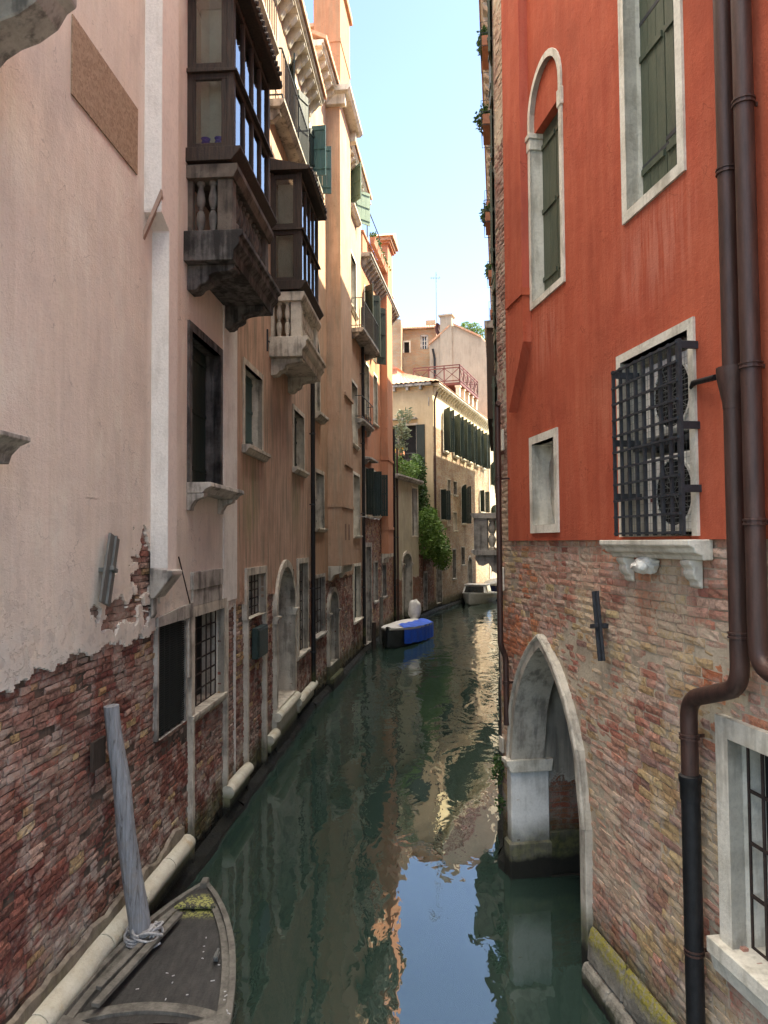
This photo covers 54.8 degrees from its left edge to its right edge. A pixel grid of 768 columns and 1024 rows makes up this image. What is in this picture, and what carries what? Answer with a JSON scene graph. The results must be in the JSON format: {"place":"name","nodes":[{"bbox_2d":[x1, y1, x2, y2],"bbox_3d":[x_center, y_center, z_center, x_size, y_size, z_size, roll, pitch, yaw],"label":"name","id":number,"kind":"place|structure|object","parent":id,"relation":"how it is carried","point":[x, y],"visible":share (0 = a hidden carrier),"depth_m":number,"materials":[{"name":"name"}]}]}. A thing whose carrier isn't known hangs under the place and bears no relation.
{"place":"outdoors","nodes":[
{"label":"outdoors","id":0,"kind":"place"},
{"bbox_2d":[134,599,609,1023],"bbox_3d":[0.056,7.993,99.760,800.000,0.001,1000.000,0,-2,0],"label":"water","id":1,"kind":"structure","parent":0,"point":[353,872],"depth_m":8.88,"materials":[{"name":"green liquid"}]},
{"bbox_2d":[103,704,150,939],"bbox_3d":[-2.194,3.378,6.604,0.592,3.326,0.225,1,-3,-33],"label":"mooring pole","id":2,"kind":"object","parent":1,"relation":"in","point":[137,907],"visible":0.66,"depth_m":6.53,"materials":[{"name":"grey wood"}]},
{"bbox_2d":[123,921,163,948],"bbox_3d":[-2.147,3.750,6.591,0.432,0.245,0.273,-2,-3,27],"label":"mooring rope","id":3,"kind":"object","parent":2,"relation":"attached to","point":[153,929],"visible":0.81,"depth_m":6.49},
{"bbox_2d":[0,0,282,1023],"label":"pink house","id":4,"kind":"structure","parent":1,"relation":"on","point":[138,286],"depth_m":7.00,"materials":[{"name":"paint"}]},
{"bbox_2d":[90,736,105,771],"bbox_3d":[-2.513,2.124,6.510,0.034,0.254,0.246,-1,-2,4],"label":"timber board","id":5,"kind":"object","parent":4,"relation":"attached to","point":[97,753],"visible":1,"depth_m":6.47,"materials":[{"name":"brown wood"}]},
{"bbox_2d":[98,533,119,606],"bbox_3d":[-2.465,0.514,6.611,0.148,0.657,0.377,-1,-2,4],"label":"wall anchor","id":6,"kind":"object","parent":4,"relation":"attached to","point":[109,569],"depth_m":6.58,"materials":[{"name":"metal"}]},
{"bbox_2d":[152,619,186,741],"bbox_3d":[-2.550,1.863,8.429,0.312,1.330,0.983,-1,-2,4],"label":"window","id":7,"kind":"structure","parent":4,"relation":"in","point":[170,640],"depth_m":8.38,"materials":[{"name":"grey stone"}]},
{"bbox_2d":[187,320,222,484],"bbox_3d":[-2.480,-1.301,9.743,0.320,2.044,1.438,-1,-2,4],"label":"window","id":8,"kind":"structure","parent":4,"relation":"in","point":[204,356],"depth_m":10.22,"materials":[{"name":"glass"}]},
{"bbox_2d":[187,598,227,724],"bbox_3d":[-2.466,1.905,9.792,0.400,1.422,1.549,-1,-2,4],"label":"window","id":9,"kind":"structure","parent":4,"relation":"in","point":[209,620],"depth_m":10.25,"materials":[{"name":"stone"}]},
{"bbox_2d":[183,0,282,331],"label":"bay window","id":10,"kind":"structure","parent":4,"relation":"in","point":[232,69],"depth_m":9.40,"materials":[{"name":"brown wood"}]},
{"bbox_2d":[56,877,235,1023],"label":"wooden boat","id":11,"kind":"object","parent":1,"relation":"on","point":[178,953],"visible":0.93,"depth_m":6.10,"materials":[{"name":"wood"}]},
{"bbox_2d":[96,914,171,990],"bbox_3d":[-2.128,3.762,6.379,0.050,0.057,1.118,-1,-2,13],"label":"plank","id":12,"kind":"object","parent":11,"relation":"on","point":[116,969],"visible":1,"depth_m":6.16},
{"bbox_2d":[91,911,182,1007],"bbox_3d":[-2.056,3.759,6.293,0.070,0.057,1.377,-1,-2,11],"label":"plank","id":13,"kind":"object","parent":11,"relation":"on","point":[101,998],"visible":1,"depth_m":6.12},
{"bbox_2d":[236,0,330,810],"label":"brown house","id":14,"kind":"structure","parent":1,"relation":"on","point":[275,705],"depth_m":13.99,"materials":[{"name":"paint"}]},
{"bbox_2d":[242,566,267,619],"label":"window","id":15,"kind":"structure","parent":14,"relation":"in","point":[254,605],"depth_m":12.87,"materials":[{"name":"stone"}]},
{"bbox_2d":[242,356,270,461],"bbox_3d":[-2.244,-1.666,12.332,0.410,1.524,1.462,-1,-2,4],"label":"window","id":16,"kind":"structure","parent":14,"relation":"in","point":[253,379],"depth_m":12.81,"materials":[{"name":"stone"}]},
{"bbox_2d":[252,624,267,659],"bbox_3d":[-2.076,2.171,12.443,0.115,0.503,0.710,-1,-2,4],"label":"meter box","id":17,"kind":"object","parent":14,"relation":"attached to","point":[259,641],"visible":1,"depth_m":12.20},
{"bbox_2d":[272,560,299,710],"bbox_3d":[-2.151,2.358,14.747,0.580,2.808,2.040,-1,-2,4],"label":"arched doorway","id":18,"kind":"structure","parent":14,"relation":"in","point":[285,609],"depth_m":15.55,"materials":[{"name":"stone"}]},
{"bbox_2d":[269,158,326,394],"bbox_3d":[-1.647,-4.525,14.712,0.799,4.065,2.233,-1,-2,4],"label":"bay window","id":19,"kind":"structure","parent":14,"relation":"in","point":[297,206],"depth_m":13.99,"materials":[{"name":"brown wood"}]},
{"bbox_2d":[288,52,308,164],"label":"window","id":20,"kind":"structure","parent":14,"relation":"in","point":[303,100],"depth_m":16.55,"materials":[{"name":"stone"}]},
{"bbox_2d":[292,404,309,477],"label":"window","id":21,"kind":"structure","parent":14,"relation":"in","point":[298,467],"depth_m":17.00,"materials":[{"name":"stone"}]},
{"bbox_2d":[296,557,310,660],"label":"window","id":22,"kind":"structure","parent":14,"relation":"in","point":[302,587],"depth_m":17.19,"materials":[{"name":"stone"}]},
{"bbox_2d":[309,383,315,696],"bbox_3d":[-1.705,-1.054,17.757,0.128,10.850,0.136,2,-3,-45],"label":"drainpipe","id":23,"kind":"object","parent":14,"relation":"attached to","point":[313,576],"visible":0.77,"depth_m":17.64,"materials":[{"name":"black metal"}]},
{"bbox_2d":[308,101,318,185],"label":"window","id":24,"kind":"structure","parent":14,"relation":"in","point":[311,137],"depth_m":18.12,"materials":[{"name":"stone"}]},
{"bbox_2d":[309,0,371,705],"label":"ochre chimney house","id":25,"kind":"structure","parent":1,"relation":"on","point":[340,652],"depth_m":20.54,"materials":[{"name":"paint"}]},
{"bbox_2d":[309,121,330,199],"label":"window","id":26,"kind":"structure","parent":25,"relation":"attached to","point":[322,153],"depth_m":18.22,"materials":[{"name":"wood"}]},
{"bbox_2d":[315,468,327,531],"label":"window","id":27,"kind":"structure","parent":25,"relation":"in","point":[319,475],"depth_m":19.50,"materials":[{"name":"stone"}]},
{"bbox_2d":[315,340,328,424],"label":"window","id":28,"kind":"structure","parent":25,"relation":"in","point":[321,418],"depth_m":19.11,"materials":[{"name":"stone"}]},
{"bbox_2d":[316,573,327,640],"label":"window","id":29,"kind":"structure","parent":25,"relation":"in","point":[321,631],"depth_m":19.48,"materials":[{"name":"grey stone"}]},
{"bbox_2d":[326,587,341,666],"bbox_3d":[-1.645,3.165,20.682,0.660,2.150,1.630,-1,-2,6],"label":"arched doorway","id":30,"kind":"structure","parent":25,"relation":"in","point":[333,610],"depth_m":21.27,"materials":[{"name":"stone"}]},
{"bbox_2d":[351,250,358,320],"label":"window","id":31,"kind":"structure","parent":25,"relation":"in","point":[353,262],"depth_m":25.66,"materials":[{"name":"stone"}]},
{"bbox_2d":[352,379,360,450],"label":"window","id":32,"kind":"structure","parent":25,"relation":"in","point":[354,386],"depth_m":25.63,"materials":[{"name":"stone"}]},
{"bbox_2d":[353,471,362,537],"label":"window","id":33,"kind":"structure","parent":25,"relation":"in","point":[356,477],"depth_m":25.92,"materials":[{"name":"stone"}]},
{"bbox_2d":[352,563,363,624],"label":"window","id":34,"kind":"structure","parent":25,"relation":"in","point":[356,578],"depth_m":25.88,"materials":[{"name":"stone"}]},
{"bbox_2d":[351,162,369,227],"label":"window","id":35,"kind":"structure","parent":25,"relation":"in","point":[360,201],"depth_m":25.14,"materials":[{"name":"wood"}]},
{"bbox_2d":[360,307,365,643],"bbox_3d":[-0.734,-1.343,26.341,0.137,12.000,0.151,2,-3,-44],"label":"drainpipe","id":36,"kind":"object","parent":25,"relation":"attached to","point":[363,502],"visible":0.99,"depth_m":26.25,"materials":[{"name":"black metal"}]},
{"bbox_2d":[371,622,375,650],"bbox_3d":[-0.384,4.892,27.317,0.193,1.617,0.178,-1,-2,9],"label":"mooring post","id":37,"kind":"object","parent":1,"relation":"in","point":[373,647],"visible":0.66,"depth_m":27.26,"materials":[{"name":"brown wood"}]},
{"bbox_2d":[351,230,399,652],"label":"orange house","id":38,"kind":"structure","parent":1,"relation":"on","point":[372,336],"depth_m":29.83,"materials":[{"name":"paint"}]},
{"bbox_2d":[364,359,369,420],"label":"window","id":39,"kind":"structure","parent":38,"relation":"in","point":[366,367],"depth_m":28.29,"materials":[{"name":"stone"}]},
{"bbox_2d":[364,542,371,645],"bbox_3d":[-0.740,3.043,27.733,0.370,3.796,1.366,-1,-2,9],"label":"doorway","id":40,"kind":"structure","parent":38,"relation":"in","point":[368,545],"depth_m":28.22,"materials":[{"name":"grey stone"}]},
{"bbox_2d":[364,283,379,354],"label":"window","id":41,"kind":"structure","parent":38,"relation":"in","point":[372,301],"depth_m":27.57,"materials":[{"name":"wood"}]},
{"bbox_2d":[365,467,379,518],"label":"window","id":42,"kind":"structure","parent":38,"relation":"in","point":[372,500],"depth_m":27.22,"materials":[{"name":"wood"}]},
{"bbox_2d":[369,231,377,250],"bbox_3d":[-0.402,-10.507,28.589,0.401,0.607,0.742,-1,-2,9],"label":"flower box","id":43,"kind":"object","parent":38,"relation":"on","point":[373,243],"visible":1,"depth_m":28.38,"materials":[{"name":"ceramic"}]},
{"bbox_2d":[373,371,379,428],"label":"window","id":44,"kind":"structure","parent":38,"relation":"in","point":[375,378],"depth_m":30.17,"materials":[{"name":"stone"}]},
{"bbox_2d":[373,561,379,603],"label":"window","id":45,"kind":"structure","parent":38,"relation":"in","point":[375,563],"depth_m":29.70,"materials":[{"name":"grey stone"}]},
{"bbox_2d":[372,298,385,364],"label":"window","id":46,"kind":"structure","parent":38,"relation":"in","point":[381,359],"depth_m":30.16,"materials":[{"name":"wood"}]},
{"bbox_2d":[374,470,387,518],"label":"window","id":47,"kind":"structure","parent":38,"relation":"in","point":[383,478],"depth_m":30.45,"materials":[{"name":"wood"}]},
{"bbox_2d":[381,563,387,598],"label":"window","id":48,"kind":"structure","parent":38,"relation":"in","point":[384,582],"depth_m":31.87,"materials":[{"name":"grey stone"}]},
{"bbox_2d":[393,429,395,621],"bbox_3d":[0.477,0.609,34.079,0.140,8.900,0.136,1,-3,-30],"label":"drainpipe","id":49,"kind":"object","parent":38,"relation":"attached to","point":[394,541],"visible":0.88,"depth_m":34.03,"materials":[{"name":"black metal"}]},
{"bbox_2d":[379,597,382,643],"bbox_3d":[-0.114,4.556,29.057,0.193,2.422,0.178,-1,-2,9],"label":"mooring post","id":50,"kind":"object","parent":1,"relation":"in","point":[380,619],"visible":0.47,"depth_m":29.01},
{"bbox_2d":[392,319,402,370],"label":"yellow house","id":51,"kind":"structure","parent":1,"relation":"on","point":[397,344],"depth_m":58.62,"materials":[{"name":"paint"}]},
{"bbox_2d":[381,599,433,648],"bbox_3d":[0.788,4.550,29.588,1.604,1.861,4.310,-1,-2,18],"label":"covered motorboat","id":52,"kind":"object","parent":1,"relation":"on","point":[405,632],"visible":0.97,"depth_m":28.84,"materials":[{"name":"blue fabric"}]},
{"bbox_2d":[395,473,423,620],"bbox_3d":[-0.637,2.211,37.033,4.280,7.750,4.766,-1,-2,17],"label":"grey annex","id":53,"kind":"object","parent":1,"relation":"on","point":[408,505],"visible":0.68,"depth_m":37.09,"materials":[{"name":"paint"}]},
{"bbox_2d":[396,448,398,620],"bbox_3d":[0.638,1.033,34.698,0.119,8.100,0.122,1,-3,-29],"label":"drainpipe","id":54,"kind":"object","parent":53,"relation":"attached to","point":[397,519],"visible":0.98,"depth_m":34.66,"materials":[{"name":"brown metal"}]},
{"bbox_2d":[393,407,413,474],"bbox_3d":[0.947,-3.488,36.925,1.137,3.710,1.888,-1,-2,17],"label":"silver bush","id":55,"kind":"object","parent":53,"relation":"on","point":[402,426],"visible":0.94,"depth_m":36.69,"materials":[{"name":"green plant"}]},
{"bbox_2d":[401,551,414,619],"bbox_3d":[0.954,3.715,36.414,0.630,3.624,1.940,-1,-2,17],"label":"arched doorway","id":56,"kind":"structure","parent":53,"relation":"in","point":[407,564],"depth_m":37.13,"materials":[{"name":"stone"}]},
{"bbox_2d":[395,454,421,478],"bbox_3d":[0.937,-2.232,37.024,1.246,1.172,4.612,-1,-2,17],"label":"terrace shrub","id":57,"kind":"object","parent":53,"relation":"on","point":[407,467],"visible":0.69,"depth_m":36.88,"materials":[{"name":"green plant"}]},
{"bbox_2d":[411,486,417,536],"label":"window","id":58,"kind":"structure","parent":53,"relation":"in","point":[414,490],"depth_m":38.48,"materials":[{"name":"stone"}]},
{"bbox_2d":[400,466,435,617],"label":"garden wall","id":59,"kind":"structure","parent":1,"relation":"in","point":[426,592],"depth_m":40.33,"materials":[{"name":"stone"}]},
{"bbox_2d":[409,454,430,525],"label":"ivy","id":60,"kind":"object","parent":59,"relation":"attached to","point":[423,501],"visible":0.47,"depth_m":40.72,"materials":[{"name":"green plant"}]},
{"bbox_2d":[423,571,427,610],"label":"doorway","id":61,"kind":"structure","parent":59,"relation":"in","point":[425,576],"depth_m":40.32,"materials":[{"name":"grey stone"}]},
{"bbox_2d":[418,504,452,573],"bbox_3d":[2.779,2.378,40.323,1.737,5.636,4.349,-1,-2,16],"label":"climbing vine","id":62,"kind":"object","parent":59,"relation":"attached to","point":[432,539],"visible":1,"depth_m":39.48,"materials":[{"name":"green plant"}]},
{"bbox_2d":[402,320,436,377],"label":"brick house","id":63,"kind":"structure","parent":1,"relation":"on","point":[418,338],"depth_m":60.82,"materials":[{"name":"paint"}]},
{"bbox_2d":[403,341,410,352],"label":"window","id":64,"kind":"structure","parent":63,"relation":"in","point":[406,344],"depth_m":61.03,"materials":[{"name":"stone"}]},
{"bbox_2d":[420,335,427,348],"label":"window","id":65,"kind":"structure","parent":63,"relation":"in","point":[423,338],"depth_m":60.82,"materials":[{"name":"grey stone"}]},
{"bbox_2d":[392,364,489,610],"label":"corner house","id":66,"kind":"structure","parent":1,"relation":"on","point":[462,454],"depth_m":46.79,"materials":[{"name":"paint"}]},
{"bbox_2d":[393,423,424,467],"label":"terrace door","id":67,"kind":"structure","parent":66,"relation":"in","point":[416,444],"depth_m":43.09,"materials":[{"name":"wood"}]},
{"bbox_2d":[433,391,437,509],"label":"drainpipe","id":68,"kind":"object","parent":66,"relation":"attached to","point":[435,480],"visible":0.72,"depth_m":42.51,"materials":[{"name":"grey metal"}]},
{"bbox_2d":[436,564,442,603],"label":"arched doorway","id":69,"kind":"structure","parent":66,"relation":"in","point":[439,588],"depth_m":43.71,"materials":[{"name":"grey stone"}]},
{"bbox_2d":[440,488,450,521],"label":"window","id":70,"kind":"structure","parent":66,"relation":"in","point":[445,495],"depth_m":43.74,"materials":[{"name":"wood"}]},
{"bbox_2d":[443,407,454,454],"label":"window","id":71,"kind":"structure","parent":66,"relation":"in","point":[448,416],"depth_m":44.66,"materials":[{"name":"wood"}]},
{"bbox_2d":[452,548,457,580],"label":"window","id":72,"kind":"structure","parent":66,"relation":"in","point":[453,550],"depth_m":46.94,"materials":[{"name":"grey stone"}]},
{"bbox_2d":[453,414,463,458],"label":"window","id":73,"kind":"structure","parent":66,"relation":"in","point":[458,421],"depth_m":47.09,"materials":[{"name":"wood"}]},
{"bbox_2d":[461,419,470,461],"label":"window","id":74,"kind":"structure","parent":66,"relation":"in","point":[467,425],"depth_m":49.00,"materials":[{"name":"wood"}]},
{"bbox_2d":[461,484,471,524],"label":"window","id":75,"kind":"structure","parent":66,"relation":"in","point":[465,495],"depth_m":48.75,"materials":[{"name":"wood"}]},
{"bbox_2d":[467,555,472,582],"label":"arched doorway","id":76,"kind":"structure","parent":66,"relation":"in","point":[469,565],"depth_m":51.40,"materials":[{"name":"grey stone"}]},
{"bbox_2d":[468,423,477,464],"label":"window","id":77,"kind":"structure","parent":66,"relation":"in","point":[473,428],"depth_m":51.13,"materials":[{"name":"wood"}]},
{"bbox_2d":[475,428,483,467],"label":"window","id":78,"kind":"structure","parent":66,"relation":"in","point":[480,433],"depth_m":53.02,"materials":[{"name":"wood"}]},
{"bbox_2d":[479,489,489,512],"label":"window","id":79,"kind":"structure","parent":66,"relation":"in","point":[484,496],"depth_m":54.33,"materials":[{"name":"stone"}]},
{"bbox_2d":[481,432,489,470],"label":"window","id":80,"kind":"structure","parent":66,"relation":"in","point":[486,437],"depth_m":55.16,"materials":[{"name":"wood"}]},
{"bbox_2d":[429,313,496,578],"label":"grey gable house","id":81,"kind":"structure","parent":1,"relation":"on","point":[451,343],"depth_m":58.54,"materials":[{"name":"paint"}]},
{"bbox_2d":[461,321,484,339],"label":"roof garden tree","id":82,"kind":"object","parent":81,"relation":"on","point":[477,329],"visible":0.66,"depth_m":66.52,"materials":[{"name":"green plant"}]},
{"bbox_2d":[462,583,496,604],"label":"cabin boat","id":83,"kind":"object","parent":1,"relation":"on","point":[477,593],"visible":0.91,"depth_m":47.42,"materials":[{"name":"white plastic"}]},
{"bbox_2d":[470,0,503,855],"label":"grey brick house","id":84,"kind":"structure","parent":1,"relation":"on","point":[483,552],"depth_m":16.47,"materials":[{"name":"stone"}]},
{"bbox_2d":[476,21,488,73],"bbox_3d":[2.291,-10.612,16.891,0.447,0.625,0.976,-1,-2,9],"label":"window box","id":85,"kind":"object","parent":84,"relation":"attached to","point":[482,45],"visible":0.89,"depth_m":16.68,"materials":[{"name":"ceramic"}]},
{"bbox_2d":[473,100,493,147],"bbox_3d":[2.253,-8.716,16.617,0.549,0.614,0.977,-1,-2,9],"label":"window box","id":86,"kind":"object","parent":84,"relation":"attached to","point":[482,119],"visible":0.88,"depth_m":16.40,"materials":[{"name":"ceramic"}]},
{"bbox_2d":[479,200,490,237],"bbox_3d":[2.603,-7.457,18.744,0.436,0.664,0.972,-1,-2,9],"label":"window box","id":87,"kind":"object","parent":84,"relation":"attached to","point":[485,217],"visible":0.81,"depth_m":18.54,"materials":[{"name":"ceramic"}]},
{"bbox_2d":[484,261,491,287],"bbox_3d":[3.527,-7.933,24.594,0.422,0.670,0.973,-1,-2,9],"label":"window box","id":88,"kind":"object","parent":84,"relation":"attached to","point":[488,271],"visible":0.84,"depth_m":24.27,"materials":[{"name":"ceramic"}]},
{"bbox_2d":[486,0,492,108],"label":"window","id":89,"kind":"structure","parent":84,"relation":"in","point":[489,2],"depth_m":12.70,"materials":[{"name":"stone"}]},
{"bbox_2d":[489,100,493,170],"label":"window","id":90,"kind":"structure","parent":84,"relation":"in","point":[491,117],"depth_m":15.95,"materials":[{"name":"stone"}]},
{"bbox_2d":[489,162,495,295],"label":"window","id":91,"kind":"structure","parent":84,"relation":"in","point":[491,173],"depth_m":12.39,"materials":[{"name":"stone"}]},
{"bbox_2d":[491,375,496,486],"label":"window","id":92,"kind":"structure","parent":84,"relation":"in","point":[494,383],"depth_m":12.18,"materials":[{"name":"stone"}]},
{"bbox_2d":[492,290,496,344],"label":"window","id":93,"kind":"structure","parent":84,"relation":"in","point":[493,297],"depth_m":15.96,"materials":[{"name":"stone"}]},
{"bbox_2d":[484,578,496,590],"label":"boat","id":94,"kind":"object","parent":1,"relation":"on","point":[493,583],"visible":0.2,"depth_m":51.59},
{"bbox_2d":[491,463,495,571],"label":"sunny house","id":95,"kind":"structure","parent":1,"relation":"on","point":[493,509],"depth_m":58.20,"materials":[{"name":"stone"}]},
{"bbox_2d":[493,0,767,1023],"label":"red house","id":96,"kind":"structure","parent":1,"relation":"on","point":[607,216],"depth_m":6.12,"materials":[{"name":"paint"}]},
{"bbox_2d":[490,754,505,814],"bbox_3d":[1.421,3.386,9.261,0.204,0.732,0.238,0,-2,-9],"label":"plant","id":97,"kind":"object","parent":96,"relation":"attached to","point":[497,763],"depth_m":9.24,"materials":[{"name":"green plant"}]},
{"bbox_2d":[494,401,512,725],"bbox_3d":[1.442,0.606,8.922,0.229,3.894,0.128,1,-3,-29],"label":"drainpipe","id":98,"kind":"object","parent":96,"relation":"attached to","point":[502,649],"visible":1,"depth_m":8.87,"materials":[{"name":"brown metal"}]},
{"bbox_2d":[529,427,559,532],"bbox_3d":[1.893,-0.310,7.860,0.440,1.271,0.794,0,-2,-9],"label":"window","id":99,"kind":"structure","parent":96,"relation":"in","point":[543,447],"depth_m":8.14,"materials":[{"name":"stone"}]},
{"bbox_2d":[525,47,565,310],"bbox_3d":[1.791,-3.533,7.809,0.275,2.580,0.996,0,-2,-9],"label":"window","id":100,"kind":"structure","parent":96,"relation":"in","point":[544,138],"depth_m":8.01,"materials":[{"name":"stone"}]},
{"bbox_2d":[590,591,608,660],"bbox_3d":[1.866,0.990,6.442,0.153,0.609,0.155,-2,-3,36],"label":"wall anchor","id":101,"kind":"object","parent":96,"relation":"attached to","point":[598,625],"depth_m":6.42,"materials":[{"name":"metal"}]},
{"bbox_2d":[630,557,659,573],"bbox_3d":[1.999,0.408,5.664,0.223,0.138,0.244,0,-2,-9],"label":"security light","id":102,"kind":"object","parent":96,"relation":"attached to","point":[644,565],"visible":1,"depth_m":5.58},
{"bbox_2d":[617,0,686,224],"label":"window","id":103,"kind":"structure","parent":96,"relation":"in","point":[650,32],"depth_m":5.89,"materials":[{"name":"stone"}]},
{"bbox_2d":[611,317,701,536],"bbox_3d":[2.382,-0.542,5.635,0.992,1.551,1.169,0,-2,-9],"label":"window","id":104,"kind":"structure","parent":96,"relation":"in","point":[634,449],"depth_m":5.45,"materials":[{"name":"metal"}]},
{"bbox_2d":[645,350,688,440],"bbox_3d":[2.315,-0.864,5.573,0.384,0.600,0.780,0,-2,-9],"label":"air conditioner","id":105,"kind":"object","parent":96,"relation":"on","point":[685,388],"visible":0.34,"depth_m":5.57,"materials":[{"name":"metal"}]},
{"bbox_2d":[647,450,691,534],"bbox_3d":[2.320,-0.135,5.543,0.384,0.600,0.780,0,-2,-9],"label":"air conditioner","id":106,"kind":"object","parent":96,"relation":"on","point":[688,505],"visible":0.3,"depth_m":5.54,"materials":[{"name":"metal"}]},
{"bbox_2d":[678,0,749,1023],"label":"drainpipe","id":107,"kind":"object","parent":96,"relation":"attached to","point":[726,376],"visible":0.92,"depth_m":4.56,"materials":[{"name":"brown metal"}]},
{"bbox_2d":[706,714,767,1018],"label":"window","id":108,"kind":"structure","parent":96,"relation":"in","point":[741,748],"depth_m":4.69,"materials":[{"name":"stone"}]},
{"bbox_2d":[730,0,767,681],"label":"drainpipe","id":109,"kind":"object","parent":96,"relation":"attached to","point":[744,103],"visible":1,"depth_m":4.32,"materials":[{"name":"brown metal"}]},
{"bbox_2d":[304,0,490,337],"label":"sky","id":110,"kind":"structure","parent":0,"point":[416,80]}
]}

